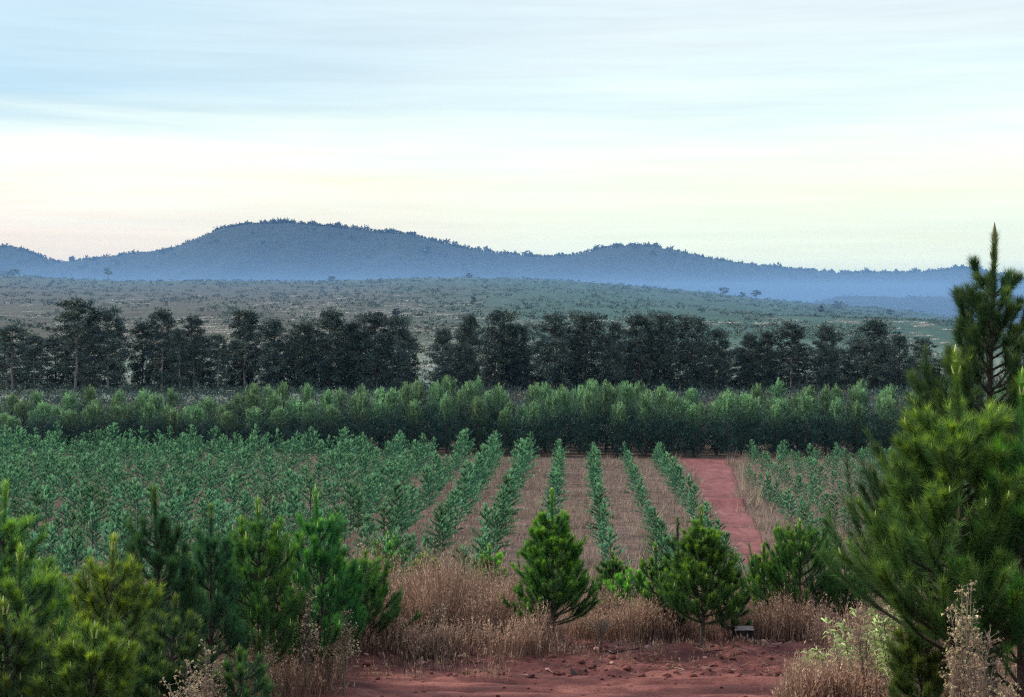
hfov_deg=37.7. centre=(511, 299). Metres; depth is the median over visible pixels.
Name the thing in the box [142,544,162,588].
pine sapling
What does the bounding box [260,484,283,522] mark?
pine sapling
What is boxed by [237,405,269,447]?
belt tree
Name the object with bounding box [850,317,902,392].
tall pine
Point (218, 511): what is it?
pine sapling
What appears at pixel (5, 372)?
tall pine
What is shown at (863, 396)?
belt tree
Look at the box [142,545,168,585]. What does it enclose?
pine sapling
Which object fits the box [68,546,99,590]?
pine sapling
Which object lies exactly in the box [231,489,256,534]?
pine sapling
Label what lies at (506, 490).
pine sapling
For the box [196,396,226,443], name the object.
belt tree
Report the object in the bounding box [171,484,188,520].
pine sapling
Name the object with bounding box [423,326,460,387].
tall pine
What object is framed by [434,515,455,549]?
pine sapling
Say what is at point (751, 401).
belt tree
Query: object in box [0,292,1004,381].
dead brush
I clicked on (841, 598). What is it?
young pine
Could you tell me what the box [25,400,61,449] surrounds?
belt tree
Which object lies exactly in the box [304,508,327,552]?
pine sapling
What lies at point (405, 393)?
belt tree
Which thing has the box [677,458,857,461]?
cross track
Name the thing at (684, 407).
belt tree
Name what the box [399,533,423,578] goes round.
pine sapling
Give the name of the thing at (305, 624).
dead weed
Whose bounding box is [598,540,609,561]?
pine sapling
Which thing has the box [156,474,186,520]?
pine sapling
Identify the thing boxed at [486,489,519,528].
pine sapling
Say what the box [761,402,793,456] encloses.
belt tree
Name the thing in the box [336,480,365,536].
pine sapling
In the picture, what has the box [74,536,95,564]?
pine sapling
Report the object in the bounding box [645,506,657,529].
pine sapling
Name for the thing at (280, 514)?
pine sapling
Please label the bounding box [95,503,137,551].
pine sapling
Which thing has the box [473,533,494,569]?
pine sapling
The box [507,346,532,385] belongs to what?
tall pine
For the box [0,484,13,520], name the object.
pine sapling
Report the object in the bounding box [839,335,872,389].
tall pine
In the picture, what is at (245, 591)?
young pine
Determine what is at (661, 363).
tall pine
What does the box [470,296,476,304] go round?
hillside tree
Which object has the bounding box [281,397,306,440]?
belt tree
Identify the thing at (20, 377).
tall pine
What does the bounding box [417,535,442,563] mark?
pine sapling
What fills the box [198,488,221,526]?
pine sapling
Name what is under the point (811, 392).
belt tree
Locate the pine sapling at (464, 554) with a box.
[443,544,474,579]
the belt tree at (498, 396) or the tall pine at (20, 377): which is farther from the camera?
the tall pine at (20, 377)
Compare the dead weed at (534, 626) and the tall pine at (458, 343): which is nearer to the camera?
the dead weed at (534, 626)
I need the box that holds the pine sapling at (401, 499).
[380,478,413,530]
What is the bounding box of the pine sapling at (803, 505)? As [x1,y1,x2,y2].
[795,500,814,528]
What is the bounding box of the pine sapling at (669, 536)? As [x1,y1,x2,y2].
[658,534,671,571]
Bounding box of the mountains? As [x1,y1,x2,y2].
[0,223,1023,302]
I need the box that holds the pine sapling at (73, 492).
[63,484,89,524]
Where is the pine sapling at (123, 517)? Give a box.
[103,510,138,559]
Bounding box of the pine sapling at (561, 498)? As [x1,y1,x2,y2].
[536,489,563,520]
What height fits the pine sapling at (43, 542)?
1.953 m
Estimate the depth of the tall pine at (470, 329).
247.30 m
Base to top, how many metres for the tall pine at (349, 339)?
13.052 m
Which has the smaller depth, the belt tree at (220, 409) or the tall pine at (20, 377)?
the belt tree at (220, 409)
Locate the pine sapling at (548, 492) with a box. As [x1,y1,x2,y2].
[536,490,562,518]
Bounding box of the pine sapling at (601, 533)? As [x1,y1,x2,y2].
[595,529,608,556]
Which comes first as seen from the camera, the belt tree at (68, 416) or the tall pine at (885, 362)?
the belt tree at (68, 416)
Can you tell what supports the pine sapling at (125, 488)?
on the ground at (492, 303)
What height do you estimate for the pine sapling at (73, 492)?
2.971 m
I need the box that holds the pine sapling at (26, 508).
[16,505,38,543]
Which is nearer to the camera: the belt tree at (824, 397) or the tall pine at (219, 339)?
the belt tree at (824, 397)
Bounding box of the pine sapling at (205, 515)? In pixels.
[193,503,221,535]
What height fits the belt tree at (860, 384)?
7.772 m
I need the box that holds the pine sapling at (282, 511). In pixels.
[274,505,295,542]
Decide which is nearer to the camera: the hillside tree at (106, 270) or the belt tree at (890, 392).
the belt tree at (890, 392)
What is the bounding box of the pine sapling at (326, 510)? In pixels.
[315,504,333,549]
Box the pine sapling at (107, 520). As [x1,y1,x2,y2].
[97,517,116,554]
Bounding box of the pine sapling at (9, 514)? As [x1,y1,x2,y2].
[6,508,15,545]
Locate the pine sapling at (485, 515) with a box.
[465,501,506,556]
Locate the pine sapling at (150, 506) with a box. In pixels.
[139,484,157,532]
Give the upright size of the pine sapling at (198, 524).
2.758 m
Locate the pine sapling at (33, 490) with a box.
[17,481,41,523]
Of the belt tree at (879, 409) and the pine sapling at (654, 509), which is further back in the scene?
the belt tree at (879, 409)
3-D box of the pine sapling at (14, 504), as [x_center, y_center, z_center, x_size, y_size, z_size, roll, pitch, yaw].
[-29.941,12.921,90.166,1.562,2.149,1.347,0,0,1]
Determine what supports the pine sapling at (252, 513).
on the ground at (492, 303)
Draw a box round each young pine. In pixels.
[0,479,72,687]
[0,540,88,696]
[0,596,68,696]
[0,624,88,696]
[6,557,77,615]
[21,616,142,696]
[36,592,107,685]
[38,532,170,683]
[53,563,119,628]
[96,485,213,688]
[111,639,188,696]
[113,590,169,650]
[132,592,224,696]
[152,551,223,653]
[168,502,254,687]
[202,551,276,642]
[207,495,314,667]
[209,643,281,696]
[265,580,332,672]
[273,484,370,671]
[313,557,384,639]
[337,548,422,638]
[368,531,414,586]
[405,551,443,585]
[473,543,508,594]
[499,488,600,642]
[591,549,634,603]
[602,568,652,608]
[632,541,675,624]
[655,505,754,645]
[657,515,692,628]
[716,548,752,639]
[739,518,862,616]
[743,539,784,614]
[801,565,876,625]
[812,344,1023,696]
[819,222,1023,696]
[882,597,965,696]
[923,366,1023,696]
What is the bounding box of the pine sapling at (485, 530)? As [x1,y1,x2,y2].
[473,524,505,572]
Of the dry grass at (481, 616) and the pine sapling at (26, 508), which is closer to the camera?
the dry grass at (481, 616)
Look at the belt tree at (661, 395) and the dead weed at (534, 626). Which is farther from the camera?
the belt tree at (661, 395)
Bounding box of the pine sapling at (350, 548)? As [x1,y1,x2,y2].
[346,544,359,562]
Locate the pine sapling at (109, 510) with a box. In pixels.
[102,505,114,530]
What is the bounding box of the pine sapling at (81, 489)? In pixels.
[72,481,90,524]
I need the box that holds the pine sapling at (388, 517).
[379,507,397,542]
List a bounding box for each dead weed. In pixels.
[160,661,201,696]
[180,639,229,696]
[246,620,277,696]
[289,580,325,695]
[319,627,343,682]
[330,608,359,693]
[357,536,370,559]
[422,601,450,633]
[521,613,547,637]
[584,615,616,643]
[788,658,825,684]
[823,644,857,677]
[845,604,881,684]
[879,647,918,696]
[938,580,991,696]
[953,617,1003,696]
[988,679,1021,696]
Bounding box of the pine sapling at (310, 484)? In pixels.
[296,475,325,518]
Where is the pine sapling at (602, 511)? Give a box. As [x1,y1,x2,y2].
[586,506,612,543]
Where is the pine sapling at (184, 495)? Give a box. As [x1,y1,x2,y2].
[176,486,199,537]
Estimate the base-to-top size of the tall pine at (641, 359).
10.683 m
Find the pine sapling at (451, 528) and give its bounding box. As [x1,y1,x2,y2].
[444,516,455,539]
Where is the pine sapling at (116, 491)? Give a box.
[102,485,125,525]
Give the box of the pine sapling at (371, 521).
[358,515,385,553]
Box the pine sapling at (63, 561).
[52,543,82,592]
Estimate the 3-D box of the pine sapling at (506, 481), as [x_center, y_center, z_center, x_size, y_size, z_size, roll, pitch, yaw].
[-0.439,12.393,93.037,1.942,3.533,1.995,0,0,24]
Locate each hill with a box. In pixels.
[0,269,12,275]
[813,296,1023,324]
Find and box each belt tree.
[0,400,8,433]
[0,411,23,430]
[0,415,27,446]
[1,392,28,429]
[10,398,34,440]
[23,389,46,435]
[23,408,43,446]
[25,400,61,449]
[37,403,73,445]
[50,409,87,451]
[57,391,82,442]
[59,395,81,436]
[73,384,106,436]
[77,405,106,448]
[78,402,108,450]
[81,397,106,440]
[97,403,133,444]
[99,398,129,442]
[104,389,129,435]
[120,402,139,442]
[125,394,155,447]
[130,388,151,440]
[131,402,167,451]
[142,392,169,439]
[151,403,185,448]
[151,407,190,449]
[162,386,185,438]
[178,405,213,448]
[179,405,204,442]
[184,401,214,436]
[184,407,209,442]
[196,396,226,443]
[205,404,232,444]
[208,409,248,447]
[223,401,237,441]
[228,392,246,442]
[234,390,267,444]
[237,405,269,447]
[243,381,265,434]
[260,383,283,442]
[260,391,288,448]
[260,406,298,451]
[275,377,294,440]
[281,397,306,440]
[282,399,317,447]
[289,399,329,450]
[293,382,320,430]
[310,388,349,444]
[311,402,353,450]
[314,400,340,442]
[332,388,348,439]
[338,394,377,448]
[342,391,367,438]
[343,383,377,443]
[344,391,378,450]
[365,386,392,443]
[365,398,398,449]
[373,386,410,450]
[384,381,425,447]
[393,390,422,443]
[396,398,429,451]
[409,377,433,442]
[418,382,452,445]
[423,380,453,450]
[430,391,463,452]
[432,373,460,445]
[448,387,472,440]
[452,377,490,448]
[457,395,493,454]
[464,375,488,441]
[478,390,500,444]
[485,382,516,442]
[488,392,516,437]
[490,407,521,454]
[496,400,521,449]
[507,404,544,449]
[513,399,551,455]
[517,381,547,443]
[524,382,566,452]
[531,397,559,449]
[534,388,572,455]
[548,384,573,445]
[551,387,577,449]
[566,384,595,453]
[568,389,602,455]
[574,375,604,442]
[574,378,611,446]
[589,378,621,453]
[598,385,631,445]
[604,401,637,456]
[607,380,644,450]
[608,380,638,446]
[624,393,665,456]
[628,380,648,447]
[633,388,656,448]
[643,384,682,454]
[649,388,696,456]
[652,384,671,440]
[660,391,684,451]
[671,398,700,453]
[675,403,712,456]
[681,384,709,440]
[689,401,715,451]
[702,399,737,454]
[708,392,732,443]
[709,390,749,457]
[711,388,743,450]
[725,391,759,454]
[731,393,769,455]
[744,381,768,449]
[751,395,795,454]
[759,396,801,448]
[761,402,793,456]
[762,378,790,443]
[779,393,819,452]
[786,391,827,456]
[790,387,818,444]
[800,384,823,445]
[811,383,842,454]
[817,396,856,457]
[818,393,843,445]
[823,384,847,447]
[839,398,875,456]
[840,384,869,452]
[845,386,879,445]
[848,378,875,441]
[866,391,899,446]
[867,394,905,452]
[869,388,894,445]
[874,383,903,443]
[895,392,923,432]
[898,392,915,443]
[905,410,924,440]
[979,394,1005,442]
[983,388,1006,410]
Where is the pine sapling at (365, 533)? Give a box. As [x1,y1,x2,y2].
[350,525,374,559]
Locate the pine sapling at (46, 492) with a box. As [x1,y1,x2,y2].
[30,484,62,528]
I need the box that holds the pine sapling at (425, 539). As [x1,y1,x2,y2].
[414,532,436,571]
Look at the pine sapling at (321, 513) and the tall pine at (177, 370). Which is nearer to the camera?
the pine sapling at (321, 513)
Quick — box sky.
[0,0,1023,274]
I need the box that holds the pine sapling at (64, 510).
[48,503,77,547]
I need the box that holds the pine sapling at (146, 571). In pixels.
[142,558,154,585]
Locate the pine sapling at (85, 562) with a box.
[77,546,100,583]
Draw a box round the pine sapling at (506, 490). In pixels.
[498,484,516,522]
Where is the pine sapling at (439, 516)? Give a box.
[423,503,457,555]
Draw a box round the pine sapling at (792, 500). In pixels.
[780,493,798,525]
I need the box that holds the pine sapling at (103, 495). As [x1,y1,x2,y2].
[87,491,114,531]
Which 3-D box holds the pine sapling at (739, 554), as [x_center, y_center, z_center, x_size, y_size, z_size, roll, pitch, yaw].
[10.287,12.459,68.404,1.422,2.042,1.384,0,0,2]
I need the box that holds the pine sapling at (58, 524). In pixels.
[50,517,68,549]
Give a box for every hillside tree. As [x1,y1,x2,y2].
[6,269,19,275]
[103,268,112,274]
[392,308,400,316]
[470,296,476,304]
[719,287,728,293]
[751,290,761,296]
[830,301,844,308]
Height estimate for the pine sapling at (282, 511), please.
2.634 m
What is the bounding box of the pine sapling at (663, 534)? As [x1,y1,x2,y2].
[656,531,668,572]
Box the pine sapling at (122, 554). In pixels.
[109,547,124,579]
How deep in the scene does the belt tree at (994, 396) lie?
146.73 m
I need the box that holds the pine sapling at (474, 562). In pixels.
[460,556,478,572]
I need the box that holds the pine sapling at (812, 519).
[805,512,817,528]
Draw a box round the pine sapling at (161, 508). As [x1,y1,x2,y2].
[147,502,172,536]
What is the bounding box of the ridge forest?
[0,217,1023,314]
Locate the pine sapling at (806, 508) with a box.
[796,501,817,529]
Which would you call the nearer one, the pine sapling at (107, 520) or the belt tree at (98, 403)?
the pine sapling at (107, 520)
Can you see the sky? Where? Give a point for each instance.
(853, 135)
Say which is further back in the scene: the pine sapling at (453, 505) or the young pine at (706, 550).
the pine sapling at (453, 505)
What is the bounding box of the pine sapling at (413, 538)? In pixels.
[403,532,424,565]
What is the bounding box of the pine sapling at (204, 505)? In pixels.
[194,500,215,530]
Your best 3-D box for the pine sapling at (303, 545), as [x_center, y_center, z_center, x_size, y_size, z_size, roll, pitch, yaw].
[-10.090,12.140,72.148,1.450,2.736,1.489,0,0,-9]
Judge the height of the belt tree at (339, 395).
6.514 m
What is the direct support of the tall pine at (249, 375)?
on the ground at (492, 303)
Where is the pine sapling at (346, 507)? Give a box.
[343,502,355,541]
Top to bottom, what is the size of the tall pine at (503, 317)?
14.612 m
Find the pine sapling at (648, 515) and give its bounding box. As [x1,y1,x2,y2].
[642,506,653,526]
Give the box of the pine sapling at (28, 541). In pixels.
[13,530,37,560]
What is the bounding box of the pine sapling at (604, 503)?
[594,497,614,528]
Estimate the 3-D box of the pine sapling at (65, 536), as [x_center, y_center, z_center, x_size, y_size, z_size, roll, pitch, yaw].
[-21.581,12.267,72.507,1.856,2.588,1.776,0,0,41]
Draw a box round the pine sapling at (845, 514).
[837,500,854,534]
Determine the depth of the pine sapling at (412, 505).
90.01 m
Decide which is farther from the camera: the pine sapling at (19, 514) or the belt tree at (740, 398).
the belt tree at (740, 398)
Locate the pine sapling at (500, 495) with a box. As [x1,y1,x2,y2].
[492,490,517,535]
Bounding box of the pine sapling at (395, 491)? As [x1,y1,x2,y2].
[380,481,416,537]
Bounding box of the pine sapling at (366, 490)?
[354,486,374,519]
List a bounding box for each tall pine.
[0,322,38,388]
[0,340,22,388]
[13,347,45,387]
[14,332,53,391]
[36,335,73,387]
[44,297,105,391]
[56,325,95,386]
[74,326,105,388]
[83,304,134,388]
[99,327,130,387]
[123,321,160,386]
[139,307,187,390]
[147,331,177,387]
[163,341,203,386]
[165,327,193,391]
[176,334,224,387]
[181,313,208,383]
[207,334,229,388]
[217,339,251,388]
[223,308,265,387]
[229,329,262,386]
[251,316,292,389]
[251,341,294,387]
[282,336,316,387]
[283,320,321,389]
[302,331,334,387]
[307,308,356,390]
[324,342,368,388]
[336,319,367,390]
[343,335,374,385]
[347,311,400,392]
[372,337,399,383]
[380,315,417,390]
[396,337,427,383]
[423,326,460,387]
[435,343,466,385]
[449,330,480,384]
[454,311,485,387]
[476,328,519,385]
[477,309,524,390]
[504,321,535,389]
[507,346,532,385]
[526,339,557,385]
[528,311,581,390]
[547,329,579,385]
[563,309,611,391]
[563,332,595,386]
[592,335,625,382]
[599,319,629,388]
[610,339,642,386]
[619,313,665,390]
[628,333,659,383]
[641,310,687,392]
[648,331,680,384]
[668,313,717,390]
[676,341,716,388]
[701,345,730,387]
[703,328,734,391]
[726,348,761,388]
[734,332,766,391]
[734,350,766,384]
[752,330,780,390]
[755,349,799,387]
[769,320,815,391]
[775,348,819,387]
[807,323,844,391]
[807,344,843,387]
[832,348,858,384]
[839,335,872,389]
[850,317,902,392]
[854,343,884,383]
[869,342,902,385]
[885,333,917,390]
[898,361,933,383]
[909,336,937,382]
[918,357,951,385]
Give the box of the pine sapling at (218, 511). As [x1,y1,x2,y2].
[206,498,230,549]
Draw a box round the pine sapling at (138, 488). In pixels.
[122,482,150,529]
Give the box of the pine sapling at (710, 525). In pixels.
[705,519,723,532]
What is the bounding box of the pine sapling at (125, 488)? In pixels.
[118,480,135,517]
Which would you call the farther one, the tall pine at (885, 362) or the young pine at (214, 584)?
the tall pine at (885, 362)
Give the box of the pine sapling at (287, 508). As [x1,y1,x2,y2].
[283,502,297,542]
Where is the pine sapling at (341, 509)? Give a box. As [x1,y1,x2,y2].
[338,505,351,537]
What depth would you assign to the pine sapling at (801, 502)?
90.17 m
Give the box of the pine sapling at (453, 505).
[444,490,463,528]
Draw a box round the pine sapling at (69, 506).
[60,501,76,528]
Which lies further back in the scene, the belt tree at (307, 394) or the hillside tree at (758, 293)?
the hillside tree at (758, 293)
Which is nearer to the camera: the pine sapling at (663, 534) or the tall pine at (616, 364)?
the pine sapling at (663, 534)
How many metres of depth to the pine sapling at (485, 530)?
72.57 m
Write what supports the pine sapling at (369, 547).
on the ground at (492, 303)
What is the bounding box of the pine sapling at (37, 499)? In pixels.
[25,487,54,533]
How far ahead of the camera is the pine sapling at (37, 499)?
84.91 m
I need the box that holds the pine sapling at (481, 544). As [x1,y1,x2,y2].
[468,537,488,567]
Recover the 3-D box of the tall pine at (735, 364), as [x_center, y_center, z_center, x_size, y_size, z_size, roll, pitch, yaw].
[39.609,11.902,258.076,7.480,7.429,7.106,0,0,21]
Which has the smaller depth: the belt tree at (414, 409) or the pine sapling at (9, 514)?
the pine sapling at (9, 514)
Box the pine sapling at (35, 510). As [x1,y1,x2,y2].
[25,505,51,555]
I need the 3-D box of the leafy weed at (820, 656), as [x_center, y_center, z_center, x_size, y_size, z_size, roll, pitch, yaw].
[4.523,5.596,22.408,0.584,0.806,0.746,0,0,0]
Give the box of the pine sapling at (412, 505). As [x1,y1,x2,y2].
[390,485,421,531]
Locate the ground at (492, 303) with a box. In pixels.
[0,275,1023,639]
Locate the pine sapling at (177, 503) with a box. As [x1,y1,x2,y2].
[166,497,193,545]
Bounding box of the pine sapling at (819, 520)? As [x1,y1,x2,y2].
[814,516,827,538]
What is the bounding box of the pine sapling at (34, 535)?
[25,531,50,568]
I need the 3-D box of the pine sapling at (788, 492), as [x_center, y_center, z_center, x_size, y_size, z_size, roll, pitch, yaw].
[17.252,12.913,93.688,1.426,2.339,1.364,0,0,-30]
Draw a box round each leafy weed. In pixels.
[797,646,833,666]
[821,617,886,672]
[849,600,904,682]
[863,611,914,685]
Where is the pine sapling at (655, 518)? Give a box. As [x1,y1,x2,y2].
[645,517,667,548]
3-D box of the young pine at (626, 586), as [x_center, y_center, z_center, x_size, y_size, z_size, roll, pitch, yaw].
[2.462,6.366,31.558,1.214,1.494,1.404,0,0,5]
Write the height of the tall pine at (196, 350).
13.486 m
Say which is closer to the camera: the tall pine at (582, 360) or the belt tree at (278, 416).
the belt tree at (278, 416)
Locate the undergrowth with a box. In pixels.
[0,375,1008,442]
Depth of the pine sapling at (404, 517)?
87.57 m
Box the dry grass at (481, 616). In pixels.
[11,531,1016,696]
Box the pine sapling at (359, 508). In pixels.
[349,493,366,520]
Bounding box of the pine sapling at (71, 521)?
[58,508,90,568]
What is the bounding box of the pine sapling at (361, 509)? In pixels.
[352,486,368,529]
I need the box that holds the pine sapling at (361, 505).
[339,479,367,531]
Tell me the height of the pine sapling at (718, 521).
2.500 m
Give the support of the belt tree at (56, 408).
on the ground at (492, 303)
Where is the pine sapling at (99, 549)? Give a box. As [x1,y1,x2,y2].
[86,516,106,557]
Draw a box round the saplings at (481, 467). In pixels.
[0,420,982,597]
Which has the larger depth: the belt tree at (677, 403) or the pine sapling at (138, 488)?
the belt tree at (677, 403)
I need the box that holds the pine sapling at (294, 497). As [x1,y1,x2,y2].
[283,486,305,533]
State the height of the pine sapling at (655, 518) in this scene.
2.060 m
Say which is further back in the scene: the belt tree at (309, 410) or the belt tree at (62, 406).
the belt tree at (62, 406)
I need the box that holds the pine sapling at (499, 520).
[488,508,513,545]
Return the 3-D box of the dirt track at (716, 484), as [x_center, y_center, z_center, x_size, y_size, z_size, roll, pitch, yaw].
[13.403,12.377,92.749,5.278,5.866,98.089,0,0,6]
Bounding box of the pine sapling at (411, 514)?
[393,495,419,526]
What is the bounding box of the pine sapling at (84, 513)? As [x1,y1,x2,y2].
[77,502,91,538]
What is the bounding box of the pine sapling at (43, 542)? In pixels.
[31,526,51,557]
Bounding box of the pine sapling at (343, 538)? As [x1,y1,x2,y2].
[337,512,352,541]
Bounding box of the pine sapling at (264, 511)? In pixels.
[249,506,282,536]
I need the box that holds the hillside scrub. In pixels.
[0,273,1022,423]
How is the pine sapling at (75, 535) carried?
on the ground at (492, 303)
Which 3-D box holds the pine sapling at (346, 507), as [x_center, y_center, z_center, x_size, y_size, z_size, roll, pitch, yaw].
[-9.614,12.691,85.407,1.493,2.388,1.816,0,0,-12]
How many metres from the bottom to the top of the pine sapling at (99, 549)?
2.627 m
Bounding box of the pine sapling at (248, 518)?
[235,515,255,560]
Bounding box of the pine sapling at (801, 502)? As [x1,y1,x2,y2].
[790,495,804,527]
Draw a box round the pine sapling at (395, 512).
[389,504,409,540]
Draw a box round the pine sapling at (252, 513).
[233,490,254,527]
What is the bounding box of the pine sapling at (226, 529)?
[216,522,234,551]
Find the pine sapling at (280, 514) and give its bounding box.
[270,512,287,546]
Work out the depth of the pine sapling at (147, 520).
86.70 m
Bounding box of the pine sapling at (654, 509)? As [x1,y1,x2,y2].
[639,507,663,537]
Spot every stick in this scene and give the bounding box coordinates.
[568,665,596,675]
[604,647,638,653]
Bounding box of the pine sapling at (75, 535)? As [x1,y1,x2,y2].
[60,525,103,587]
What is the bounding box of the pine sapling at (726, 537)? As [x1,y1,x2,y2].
[720,529,738,561]
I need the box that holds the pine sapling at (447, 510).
[422,501,457,547]
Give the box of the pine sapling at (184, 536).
[171,521,197,555]
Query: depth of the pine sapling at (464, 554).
58.84 m
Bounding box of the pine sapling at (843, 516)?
[839,507,851,528]
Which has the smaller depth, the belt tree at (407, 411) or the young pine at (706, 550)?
the young pine at (706, 550)
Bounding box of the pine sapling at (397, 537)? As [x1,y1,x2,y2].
[391,527,416,567]
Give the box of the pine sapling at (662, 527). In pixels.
[646,517,673,563]
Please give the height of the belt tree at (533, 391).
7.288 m
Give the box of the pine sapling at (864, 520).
[852,502,869,536]
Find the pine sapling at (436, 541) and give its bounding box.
[432,536,445,558]
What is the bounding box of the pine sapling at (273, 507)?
[254,495,294,538]
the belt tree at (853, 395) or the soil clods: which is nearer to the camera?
the soil clods
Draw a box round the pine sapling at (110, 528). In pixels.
[94,521,127,565]
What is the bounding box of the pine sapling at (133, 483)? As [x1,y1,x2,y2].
[118,477,147,521]
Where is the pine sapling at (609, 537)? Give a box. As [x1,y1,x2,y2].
[598,527,633,574]
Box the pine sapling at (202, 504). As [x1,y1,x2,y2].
[191,498,207,532]
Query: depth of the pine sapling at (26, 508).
83.53 m
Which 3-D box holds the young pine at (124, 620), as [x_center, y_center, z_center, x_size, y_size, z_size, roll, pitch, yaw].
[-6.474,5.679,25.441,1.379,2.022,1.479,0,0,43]
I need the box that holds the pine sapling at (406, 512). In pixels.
[401,497,412,527]
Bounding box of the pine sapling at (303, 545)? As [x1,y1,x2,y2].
[297,529,310,565]
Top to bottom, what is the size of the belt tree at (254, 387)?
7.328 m
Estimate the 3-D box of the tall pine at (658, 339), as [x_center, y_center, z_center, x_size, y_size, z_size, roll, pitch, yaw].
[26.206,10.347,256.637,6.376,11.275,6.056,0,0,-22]
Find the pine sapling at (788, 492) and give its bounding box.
[778,489,795,518]
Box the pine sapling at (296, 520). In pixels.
[291,508,305,532]
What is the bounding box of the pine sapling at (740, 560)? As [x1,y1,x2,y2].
[736,556,744,581]
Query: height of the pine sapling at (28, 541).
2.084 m
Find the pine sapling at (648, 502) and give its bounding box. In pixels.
[640,500,652,522]
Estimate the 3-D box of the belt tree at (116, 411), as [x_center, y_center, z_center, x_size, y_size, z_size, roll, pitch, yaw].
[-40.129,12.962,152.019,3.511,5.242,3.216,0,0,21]
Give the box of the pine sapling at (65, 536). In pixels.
[55,528,81,575]
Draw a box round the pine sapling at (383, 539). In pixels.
[369,535,399,574]
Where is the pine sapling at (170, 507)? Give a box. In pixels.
[163,499,186,544]
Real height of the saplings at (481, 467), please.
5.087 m
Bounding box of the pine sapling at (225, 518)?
[219,510,237,536]
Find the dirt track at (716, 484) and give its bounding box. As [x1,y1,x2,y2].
[683,461,769,576]
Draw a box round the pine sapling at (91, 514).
[78,502,106,558]
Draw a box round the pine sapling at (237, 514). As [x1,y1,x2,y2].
[230,511,239,537]
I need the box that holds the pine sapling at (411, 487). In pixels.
[402,483,426,519]
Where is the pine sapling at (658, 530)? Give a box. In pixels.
[642,523,671,562]
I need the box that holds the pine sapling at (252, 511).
[245,501,261,522]
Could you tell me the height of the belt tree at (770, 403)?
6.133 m
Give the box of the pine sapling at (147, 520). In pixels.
[138,509,151,527]
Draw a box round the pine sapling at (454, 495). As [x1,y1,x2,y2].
[445,488,466,529]
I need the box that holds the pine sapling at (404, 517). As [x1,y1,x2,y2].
[399,498,412,533]
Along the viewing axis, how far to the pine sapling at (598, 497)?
88.20 m
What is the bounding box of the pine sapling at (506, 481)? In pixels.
[496,472,517,516]
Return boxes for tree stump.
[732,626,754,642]
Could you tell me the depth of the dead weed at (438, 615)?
28.16 m
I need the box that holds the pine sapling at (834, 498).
[821,492,844,527]
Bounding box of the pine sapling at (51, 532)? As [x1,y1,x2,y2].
[35,524,74,572]
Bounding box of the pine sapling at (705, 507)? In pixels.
[690,500,719,526]
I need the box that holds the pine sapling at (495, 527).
[474,510,510,554]
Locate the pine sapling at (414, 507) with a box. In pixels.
[406,490,421,520]
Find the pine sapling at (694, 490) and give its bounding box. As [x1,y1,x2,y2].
[684,484,703,522]
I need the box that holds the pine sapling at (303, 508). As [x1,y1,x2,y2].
[293,502,313,528]
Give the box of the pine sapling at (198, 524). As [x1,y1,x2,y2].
[187,517,205,559]
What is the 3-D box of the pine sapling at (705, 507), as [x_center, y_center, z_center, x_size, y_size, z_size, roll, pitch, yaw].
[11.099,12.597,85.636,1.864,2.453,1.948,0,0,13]
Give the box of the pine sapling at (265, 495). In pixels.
[259,486,275,526]
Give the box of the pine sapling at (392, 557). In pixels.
[383,538,407,581]
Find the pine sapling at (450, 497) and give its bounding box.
[444,493,462,533]
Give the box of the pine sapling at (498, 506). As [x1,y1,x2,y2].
[487,500,517,543]
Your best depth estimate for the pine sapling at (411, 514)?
91.23 m
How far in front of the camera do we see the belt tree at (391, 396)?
148.38 m
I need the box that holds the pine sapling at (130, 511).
[120,506,137,530]
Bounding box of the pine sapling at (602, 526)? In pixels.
[592,522,611,548]
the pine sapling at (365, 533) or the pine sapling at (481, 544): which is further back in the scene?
the pine sapling at (365, 533)
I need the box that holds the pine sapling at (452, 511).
[444,498,457,532]
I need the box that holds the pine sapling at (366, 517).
[353,512,380,558]
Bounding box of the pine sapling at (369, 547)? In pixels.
[354,537,372,555]
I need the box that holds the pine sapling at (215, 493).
[210,489,226,525]
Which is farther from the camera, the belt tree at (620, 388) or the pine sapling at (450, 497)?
the belt tree at (620, 388)
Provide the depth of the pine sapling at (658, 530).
77.52 m
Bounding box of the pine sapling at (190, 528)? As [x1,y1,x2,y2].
[176,520,199,562]
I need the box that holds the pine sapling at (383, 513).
[373,501,400,556]
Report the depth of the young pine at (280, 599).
24.26 m
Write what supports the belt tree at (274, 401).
on the ground at (492, 303)
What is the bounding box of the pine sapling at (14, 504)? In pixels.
[9,499,22,522]
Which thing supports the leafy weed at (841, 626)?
on the dirt road
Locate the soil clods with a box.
[347,638,1014,696]
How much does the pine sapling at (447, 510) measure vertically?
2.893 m
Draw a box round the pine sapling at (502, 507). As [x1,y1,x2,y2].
[490,499,513,541]
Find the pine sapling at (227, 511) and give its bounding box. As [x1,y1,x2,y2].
[221,502,238,537]
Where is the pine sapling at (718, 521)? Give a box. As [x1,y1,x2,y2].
[712,518,727,550]
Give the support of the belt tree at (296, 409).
on the ground at (492, 303)
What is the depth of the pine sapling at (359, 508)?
92.00 m
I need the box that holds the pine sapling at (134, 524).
[117,514,139,556]
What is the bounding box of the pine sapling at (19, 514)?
[16,508,28,543]
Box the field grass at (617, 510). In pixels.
[0,446,1014,601]
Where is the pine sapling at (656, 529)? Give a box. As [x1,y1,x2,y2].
[648,522,666,552]
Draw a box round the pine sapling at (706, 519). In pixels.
[704,516,712,530]
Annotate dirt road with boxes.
[202,635,1015,696]
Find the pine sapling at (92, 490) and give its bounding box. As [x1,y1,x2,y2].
[70,482,111,536]
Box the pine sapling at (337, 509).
[326,503,348,536]
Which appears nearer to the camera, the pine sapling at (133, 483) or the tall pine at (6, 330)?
the pine sapling at (133, 483)
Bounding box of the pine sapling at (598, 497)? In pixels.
[585,491,613,531]
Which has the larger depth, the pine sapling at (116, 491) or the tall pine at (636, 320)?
the tall pine at (636, 320)
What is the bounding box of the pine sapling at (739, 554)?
[736,553,748,590]

